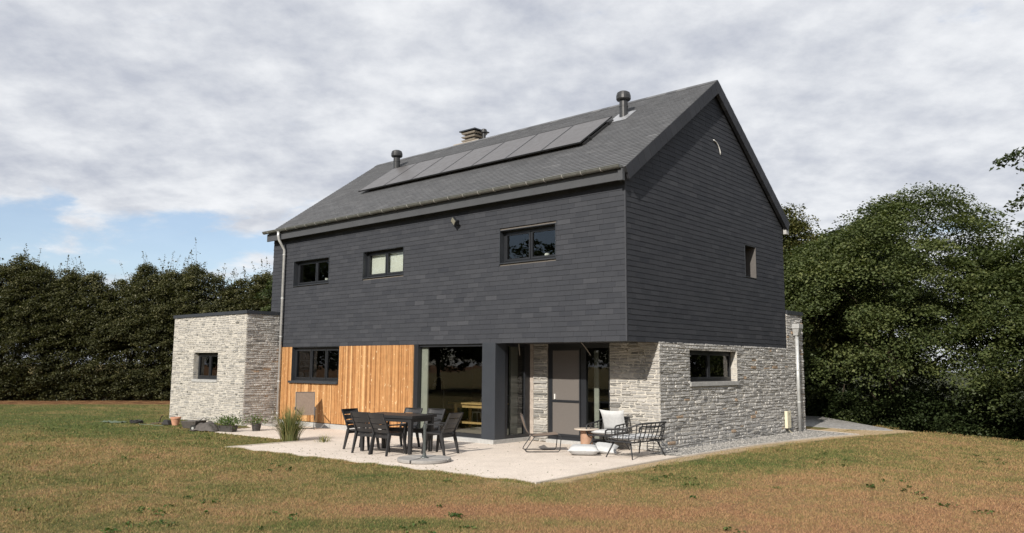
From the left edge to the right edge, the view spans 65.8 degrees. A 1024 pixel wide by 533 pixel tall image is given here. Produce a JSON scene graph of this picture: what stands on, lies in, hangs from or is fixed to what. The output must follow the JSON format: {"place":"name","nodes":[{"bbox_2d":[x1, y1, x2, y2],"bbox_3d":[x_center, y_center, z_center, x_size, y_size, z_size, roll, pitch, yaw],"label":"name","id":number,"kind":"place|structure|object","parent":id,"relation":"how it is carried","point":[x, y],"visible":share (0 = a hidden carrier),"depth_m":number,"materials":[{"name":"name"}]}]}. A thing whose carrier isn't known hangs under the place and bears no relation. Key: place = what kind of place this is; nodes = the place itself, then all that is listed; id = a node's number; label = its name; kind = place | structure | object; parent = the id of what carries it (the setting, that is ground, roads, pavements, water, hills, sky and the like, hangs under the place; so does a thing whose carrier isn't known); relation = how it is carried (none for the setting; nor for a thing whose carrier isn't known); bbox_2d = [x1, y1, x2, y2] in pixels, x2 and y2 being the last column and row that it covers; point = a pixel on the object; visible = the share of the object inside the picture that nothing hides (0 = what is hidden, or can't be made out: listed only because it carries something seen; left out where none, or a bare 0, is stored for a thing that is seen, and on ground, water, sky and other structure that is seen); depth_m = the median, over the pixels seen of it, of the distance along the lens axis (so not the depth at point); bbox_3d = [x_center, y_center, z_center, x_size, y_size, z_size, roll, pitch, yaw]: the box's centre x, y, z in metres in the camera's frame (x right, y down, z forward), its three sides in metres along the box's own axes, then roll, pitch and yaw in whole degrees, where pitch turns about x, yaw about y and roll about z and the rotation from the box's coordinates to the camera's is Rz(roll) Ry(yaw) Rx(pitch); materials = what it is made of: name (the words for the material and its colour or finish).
{"place":"outdoors","nodes":[
{"label":"outdoors","id":0,"kind":"place"},
{"bbox_2d":[311,434,332,442],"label":"ornamental grass","id":1,"kind":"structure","parent":0,"point":[323,440],"depth_m":20.45,"materials":[{"name":"green plant"}]},
{"bbox_2d":[214,425,674,481],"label":"terrace","id":2,"kind":"structure","parent":0,"point":[505,460],"depth_m":17.71,"materials":[{"name":"beige concrete"}]},
{"bbox_2d":[211,414,244,424],"bbox_3d":[-8.655,4.745,24.218,1.187,0.498,0.904,-3,-8,24],"label":"potted plant","id":3,"kind":"object","parent":2,"relation":"on","point":[229,418],"visible":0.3,"depth_m":24.25,"materials":[{"name":"green plant"}]},
{"bbox_2d":[208,412,256,431],"bbox_3d":[-8.445,4.572,23.347,2.055,0.592,0.842,-3,-8,24],"label":"potted plant","id":4,"kind":"object","parent":2,"relation":"on","point":[232,427],"visible":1,"depth_m":23.24,"materials":[{"name":"green plant"}]},
{"bbox_2d":[242,413,275,430],"bbox_3d":[-7.596,4.663,23.701,0.898,0.511,0.805,-3,-8,24],"label":"potted plant","id":5,"kind":"object","parent":2,"relation":"on","point":[257,427],"visible":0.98,"depth_m":23.61,"materials":[{"name":"green plant"}]},
{"bbox_2d":[261,423,278,426],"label":"stepping slab","id":6,"kind":"structure","parent":2,"relation":"on","point":[271,424],"depth_m":25.44,"materials":[{"name":"stone"}]},
{"bbox_2d":[294,392,315,428],"bbox_3d":[-6.360,4.439,24.325,0.639,1.140,0.696,3,-7,-17],"label":"deck chair","id":7,"kind":"object","parent":2,"relation":"on","point":[305,401],"visible":0.72,"depth_m":24.57,"materials":[{"name":"beige fabric"}]},
{"bbox_2d":[341,408,379,448],"bbox_3d":[-3.634,3.876,18.877,0.795,0.938,0.615,-4,-8,33],"label":"garden chair","id":8,"kind":"object","parent":2,"relation":"on","point":[348,416],"visible":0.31,"depth_m":18.86,"materials":[{"name":"grey plastic"}]},
{"bbox_2d":[350,412,387,453],"bbox_3d":[-3.268,3.776,18.060,0.615,0.938,0.795,-3,-8,27],"label":"garden chair","id":9,"kind":"object","parent":2,"relation":"on","point":[365,430],"visible":0.8,"depth_m":17.90,"materials":[{"name":"grey plastic"}]},
{"bbox_2d":[227,440,533,482],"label":"terrace kerb","id":10,"kind":"structure","parent":2,"relation":"on","point":[486,477],"depth_m":17.08,"materials":[{"name":"concrete"}]},
{"bbox_2d":[366,412,406,455],"bbox_3d":[-2.817,3.733,17.691,0.615,0.938,0.795,-5,-9,37],"label":"garden chair","id":11,"kind":"object","parent":2,"relation":"on","point":[376,422],"visible":1,"depth_m":17.57,"materials":[{"name":"grey plastic"}]},
{"bbox_2d":[360,412,436,454],"bbox_3d":[-2.682,3.860,18.393,1.600,0.850,0.940,-4,-8,30],"label":"garden table","id":12,"kind":"object","parent":2,"relation":"on","point":[410,418],"visible":0.67,"depth_m":18.09,"materials":[{"name":"grey plastic"}]},
{"bbox_2d":[385,407,422,448],"bbox_3d":[-2.614,3.938,19.318,0.615,0.938,0.795,-4,-8,29],"label":"garden chair","id":13,"kind":"object","parent":2,"relation":"on","point":[408,410],"visible":0.4,"depth_m":19.34,"materials":[{"name":"grey plastic"}]},
{"bbox_2d":[397,424,450,463],"bbox_3d":[-1.826,3.672,16.524,1.116,0.760,1.116,-3,-8,24],"label":"parasol base","id":14,"kind":"object","parent":2,"relation":"on","point":[423,458],"visible":1,"depth_m":16.33,"materials":[{"name":"concrete"}]},
{"bbox_2d":[407,408,445,450],"bbox_3d":[-2.038,3.909,19.057,0.615,0.938,0.795,-4,-8,33],"label":"garden chair","id":15,"kind":"object","parent":2,"relation":"on","point":[438,412],"visible":0.35,"depth_m":19.19,"materials":[{"name":"grey plastic"}]},
{"bbox_2d":[269,439,591,477],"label":"fallen leaves","id":16,"kind":"object","parent":2,"relation":"on","point":[411,464],"visible":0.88,"depth_m":16.89,"materials":[{"name":"brown plant"}]},
{"bbox_2d":[421,412,462,455],"bbox_3d":[-1.559,3.772,17.932,0.795,0.938,0.615,-4,-8,31],"label":"garden chair","id":17,"kind":"object","parent":2,"relation":"on","point":[446,432],"visible":0.84,"depth_m":17.84,"materials":[{"name":"grey plastic"}]},
{"bbox_2d":[520,413,561,451],"bbox_3d":[0.668,3.909,18.655,0.922,0.861,0.622,1,-7,-5],"label":"lounge chair","id":18,"kind":"object","parent":2,"relation":"on","point":[538,434],"visible":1,"depth_m":18.53,"materials":[{"name":"beige fabric"}]},
{"bbox_2d":[568,444,599,454],"bbox_3d":[1.629,4.156,17.969,0.721,0.220,0.721,0,-7,7],"label":"floor cushion","id":19,"kind":"object","parent":2,"relation":"on","point":[583,449],"visible":0.98,"depth_m":17.69,"materials":[{"name":"grey fabric"}]},
{"bbox_2d":[574,428,598,443],"bbox_3d":[1.797,4.157,19.080,0.600,0.492,0.600,-6,-9,41],"label":"side table","id":20,"kind":"object","parent":2,"relation":"on","point":[585,438],"visible":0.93,"depth_m":18.96,"materials":[{"name":"beige wood"}]},
{"bbox_2d":[595,442,618,454],"bbox_3d":[2.154,4.175,18.174,0.556,0.178,0.494,5,8,13],"label":"floor cushion","id":21,"kind":"object","parent":2,"relation":"on","point":[603,447],"visible":0.78,"depth_m":18.01,"materials":[{"name":"grey fabric"}]},
{"bbox_2d":[586,409,629,449],"bbox_3d":[2.344,3.925,19.010,0.877,0.954,0.888,-5,-9,37],"label":"garden armchair","id":22,"kind":"object","parent":2,"relation":"on","point":[612,419],"visible":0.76,"depth_m":19.03,"materials":[{"name":"black wicker"}]},
{"bbox_2d":[604,421,666,459],"bbox_3d":[2.806,3.838,17.610,1.350,0.785,0.888,7,-10,-44],"label":"garden sofa","id":23,"kind":"object","parent":2,"relation":"on","point":[648,437],"visible":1,"depth_m":17.38,"materials":[{"name":"black metal"}]},
{"bbox_2d":[0,364,1023,532],"bbox_3d":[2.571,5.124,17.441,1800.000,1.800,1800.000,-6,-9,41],"label":"lawn","id":24,"kind":"structure","parent":0,"point":[94,403],"depth_m":12.78,"materials":[{"name":"green plant"}]},
{"bbox_2d":[0,238,83,399],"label":"hornbeam tree","id":25,"kind":"object","parent":24,"relation":"on","point":[3,273],"visible":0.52,"depth_m":41.77,"materials":[{"name":"green plant"}]},
{"bbox_2d":[0,243,121,400],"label":"hornbeam tree","id":26,"kind":"object","parent":24,"relation":"on","point":[49,340],"visible":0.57,"depth_m":41.89,"materials":[{"name":"green plant"}]},
{"bbox_2d":[0,257,145,400],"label":"hornbeam tree","id":27,"kind":"object","parent":24,"relation":"on","point":[80,311],"visible":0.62,"depth_m":42.01,"materials":[{"name":"green plant"}]},
{"bbox_2d":[101,420,127,422],"bbox_3d":[-13.494,5.238,26.767,1.000,0.047,0.572,-4,-8,29],"label":"green tarpaulin","id":28,"kind":"object","parent":24,"relation":"on","point":[114,421],"visible":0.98,"depth_m":26.77,"materials":[{"name":"green plastic"}]},
{"bbox_2d":[44,255,195,400],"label":"hornbeam tree","id":29,"kind":"object","parent":24,"relation":"on","point":[118,330],"visible":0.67,"depth_m":42.41,"materials":[{"name":"green plant"}]},
{"bbox_2d":[129,419,162,425],"bbox_3d":[-11.915,5.090,25.795,1.943,0.130,0.423,-6,-9,41],"label":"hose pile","id":30,"kind":"object","parent":24,"relation":"on","point":[139,421],"visible":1,"depth_m":26.08,"materials":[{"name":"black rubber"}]},
{"bbox_2d":[83,239,212,400],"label":"hornbeam tree","id":31,"kind":"object","parent":24,"relation":"on","point":[164,397],"visible":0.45,"depth_m":42.63,"materials":[{"name":"green plant"}]},
{"bbox_2d":[150,415,171,424],"bbox_3d":[-11.451,4.984,25.785,0.794,0.327,0.328,-2,-8,18],"label":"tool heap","id":32,"kind":"object","parent":24,"relation":"on","point":[166,422],"visible":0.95,"depth_m":25.66,"materials":[{"name":"grey metal"}]},
{"bbox_2d":[170,417,180,425],"bbox_3d":[-10.902,5.016,25.648,0.330,0.270,0.330,-6,-9,41],"label":"clay pot","id":33,"kind":"object","parent":24,"relation":"on","point":[175,421],"visible":0.98,"depth_m":25.54,"materials":[{"name":"ceramic"}]},
{"bbox_2d":[126,251,246,399],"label":"hornbeam tree","id":34,"kind":"object","parent":24,"relation":"on","point":[214,291],"visible":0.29,"depth_m":43.26,"materials":[{"name":"green plant"}]},
{"bbox_2d":[181,418,218,430],"bbox_3d":[-9.239,4.710,23.657,1.276,0.403,0.544,-2,-8,21],"label":"rock","id":35,"kind":"object","parent":24,"relation":"on","point":[198,425],"visible":0.9,"depth_m":23.47,"materials":[{"name":"grey stone"}]},
{"bbox_2d":[198,261,272,313],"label":"hornbeam tree","id":36,"kind":"object","parent":24,"relation":"on","point":[245,288],"visible":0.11,"depth_m":43.84,"materials":[{"name":"green plant"}]},
{"bbox_2d":[229,257,272,310],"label":"hornbeam tree","id":37,"kind":"object","parent":24,"relation":"on","point":[257,302],"visible":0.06,"depth_m":43.76,"materials":[{"name":"green plant"}]},
{"bbox_2d":[253,277,272,310],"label":"tree","id":38,"kind":"object","parent":24,"relation":"on","point":[268,290],"visible":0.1,"depth_m":41.07,"materials":[{"name":"green plant"}]},
{"bbox_2d":[260,403,314,441],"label":"ornamental grass","id":39,"kind":"object","parent":24,"relation":"on","point":[290,428],"depth_m":20.45,"materials":[{"name":"green plant"}]},
{"bbox_2d":[223,446,531,484],"bbox_3d":[-3.244,3.984,16.187,9.114,0.073,0.208,-5,-9,37],"label":"grass fringe","id":40,"kind":"object","parent":24,"relation":"on","point":[395,466],"depth_m":15.50,"materials":[{"name":"green plant"}]},
{"bbox_2d":[169,80,805,451],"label":"house","id":41,"kind":"structure","parent":24,"relation":"on","point":[649,288],"depth_m":22.06,"materials":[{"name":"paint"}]},
{"bbox_2d":[191,353,217,381],"bbox_3d":[-10.653,3.530,27.738,1.730,1.020,0.280,-6,-9,41],"label":"window","id":42,"kind":"structure","parent":41,"relation":"in","point":[197,377],"depth_m":28.08,"materials":[{"name":"black glass"}]},
{"bbox_2d":[293,256,329,286],"bbox_3d":[-6.585,0.187,26.291,2.000,0.870,0.244,-6,-9,41],"label":"window","id":43,"kind":"structure","parent":41,"relation":"in","point":[297,265],"depth_m":26.56,"materials":[{"name":"black metal"}]},
{"bbox_2d":[288,346,339,383],"bbox_3d":[-6.368,3.191,25.615,2.670,1.175,0.260,-6,-9,41],"label":"window","id":44,"kind":"structure","parent":41,"relation":"in","point":[295,350],"depth_m":25.81,"materials":[{"name":"black metal"}]},
{"bbox_2d":[362,246,403,278],"bbox_3d":[-3.801,-0.103,23.901,1.900,0.850,0.284,-6,-9,41],"label":"window","id":45,"kind":"structure","parent":41,"relation":"in","point":[381,259],"depth_m":24.09,"materials":[{"name":"glass"}]},
{"bbox_2d":[432,377,444,424],"bbox_3d":[-2.328,4.303,25.350,0.630,1.527,0.240,-6,-9,41],"label":"floor lamp","id":46,"kind":"object","parent":41,"relation":"in","point":[434,384],"visible":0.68,"depth_m":25.25,"materials":[{"name":"black metal"}]},
{"bbox_2d":[466,397,481,426],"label":"windsor chair","id":47,"kind":"object","parent":41,"relation":"on","point":[479,411],"visible":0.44,"depth_m":24.79,"materials":[{"name":"black paint"}]},
{"bbox_2d":[448,401,508,426],"bbox_3d":[-1.030,4.497,23.846,1.700,0.785,0.840,-5,-9,37],"label":"kitchen table","id":48,"kind":"object","parent":41,"relation":"on","point":[469,405],"visible":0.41,"depth_m":23.84,"materials":[{"name":"yellow wood"}]},
{"bbox_2d":[499,223,555,263],"bbox_3d":[0.451,-0.559,20.186,1.870,0.890,0.244,-6,-9,41],"label":"window","id":49,"kind":"structure","parent":41,"relation":"in","point":[504,235],"depth_m":20.33,"materials":[{"name":"black metal"}]},
{"bbox_2d":[472,394,608,428],"bbox_3d":[0.821,4.725,26.028,5.240,0.900,0.700,-6,-9,41],"label":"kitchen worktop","id":50,"kind":"object","parent":41,"relation":"on","point":[603,402],"visible":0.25,"depth_m":26.04,"materials":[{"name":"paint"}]},
{"bbox_2d":[548,343,609,442],"bbox_3d":[1.818,3.240,20.465,1.970,2.480,0.412,-6,-9,41],"label":"terrace door","id":51,"kind":"structure","parent":41,"relation":"in","point":[568,363],"depth_m":20.49,"materials":[{"name":"grey paint"}]},
{"bbox_2d":[689,350,739,386],"bbox_3d":[5.285,2.698,20.985,0.285,0.910,2.730,-6,-9,41],"label":"window","id":52,"kind":"structure","parent":41,"relation":"in","point":[732,377],"depth_m":21.26,"materials":[{"name":"black metal"}]},
{"bbox_2d":[744,244,756,278],"bbox_3d":[6.816,-0.127,23.214,0.390,0.950,0.740,-6,-9,41],"label":"window","id":53,"kind":"structure","parent":41,"relation":"in","point":[750,251],"depth_m":23.44,"materials":[{"name":"beige glass"}]},
{"bbox_2d":[13,437,1005,532],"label":"lawn weeds","id":54,"kind":"object","parent":24,"relation":"on","point":[290,518],"visible":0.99,"depth_m":11.01,"materials":[{"name":"green plant"}]},
{"bbox_2d":[534,429,858,483],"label":"margin kerb","id":55,"kind":"structure","parent":24,"relation":"on","point":[607,469],"depth_m":17.33,"materials":[{"name":"concrete"}]},
{"bbox_2d":[650,430,849,455],"bbox_3d":[6.714,4.794,21.711,2.707,0.070,10.035,-6,-9,41],"label":"gravel margin","id":56,"kind":"object","parent":24,"relation":"on","point":[757,442],"visible":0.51,"depth_m":21.61,"materials":[{"name":"grey gravel"}]},
{"bbox_2d":[781,202,877,383],"bbox_3d":[12.460,2.374,35.198,7.515,10.620,6.252,-6,-9,41],"label":"broadleaf tree","id":57,"kind":"object","parent":24,"relation":"on","point":[797,226],"visible":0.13,"depth_m":34.47,"materials":[{"name":"green plant"}]},
{"bbox_2d":[805,388,866,421],"bbox_3d":[13.268,6.413,33.701,5.141,2.738,4.790,-6,-9,41],"label":"bush","id":58,"kind":"object","parent":24,"relation":"on","point":[823,408],"visible":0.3,"depth_m":32.85,"materials":[{"name":"green plant"}]},
{"bbox_2d":[798,219,925,388],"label":"broadleaf tree","id":59,"kind":"object","parent":24,"relation":"on","point":[836,229],"depth_m":41.37,"materials":[{"name":"green plant"}]},
{"bbox_2d":[803,307,955,423],"bbox_3d":[14.232,4.359,35.239,9.946,7.946,7.807,-6,-9,41],"label":"broadleaf tree","id":60,"kind":"object","parent":24,"relation":"on","point":[838,386],"visible":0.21,"depth_m":32.90,"materials":[{"name":"green plant"}]},
{"bbox_2d":[829,378,945,431],"bbox_3d":[15.221,6.072,32.252,5.630,3.041,5.082,-6,-9,41],"label":"bush","id":61,"kind":"object","parent":24,"relation":"on","point":[861,404],"visible":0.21,"depth_m":31.61,"materials":[{"name":"green plant"}]},
{"bbox_2d":[783,180,1023,405],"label":"broadleaf tree","id":62,"kind":"object","parent":24,"relation":"on","point":[901,306],"visible":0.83,"depth_m":29.75,"materials":[{"name":"green plant"}]},
{"bbox_2d":[846,380,1023,438],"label":"bush","id":63,"kind":"object","parent":24,"relation":"on","point":[935,404],"visible":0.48,"depth_m":29.75,"materials":[{"name":"green plant"}]},
{"bbox_2d":[925,234,1023,428],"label":"broadleaf tree","id":64,"kind":"object","parent":24,"relation":"on","point":[973,320],"visible":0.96,"depth_m":26.89,"materials":[{"name":"green plant"}]},
{"bbox_2d":[931,395,1023,441],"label":"bush","id":65,"kind":"object","parent":24,"relation":"on","point":[965,425],"visible":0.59,"depth_m":27.16,"materials":[{"name":"green plant"}]},
{"bbox_2d":[989,146,1023,247],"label":"broadleaf tree","id":66,"kind":"object","parent":24,"relation":"on","point":[1007,157],"visible":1,"depth_m":18.49,"materials":[{"name":"green plant"}]},
{"bbox_2d":[0,0,1023,371],"label":"sky","id":67,"kind":"structure","parent":0,"point":[128,128],"materials":[{"name":"white"}]},
{"bbox_2d":[805,416,892,430],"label":"gravel road","id":68,"kind":"structure","parent":0,"point":[817,421],"depth_m":27.95,"materials":[{"name":"grey gravel"}]}
]}

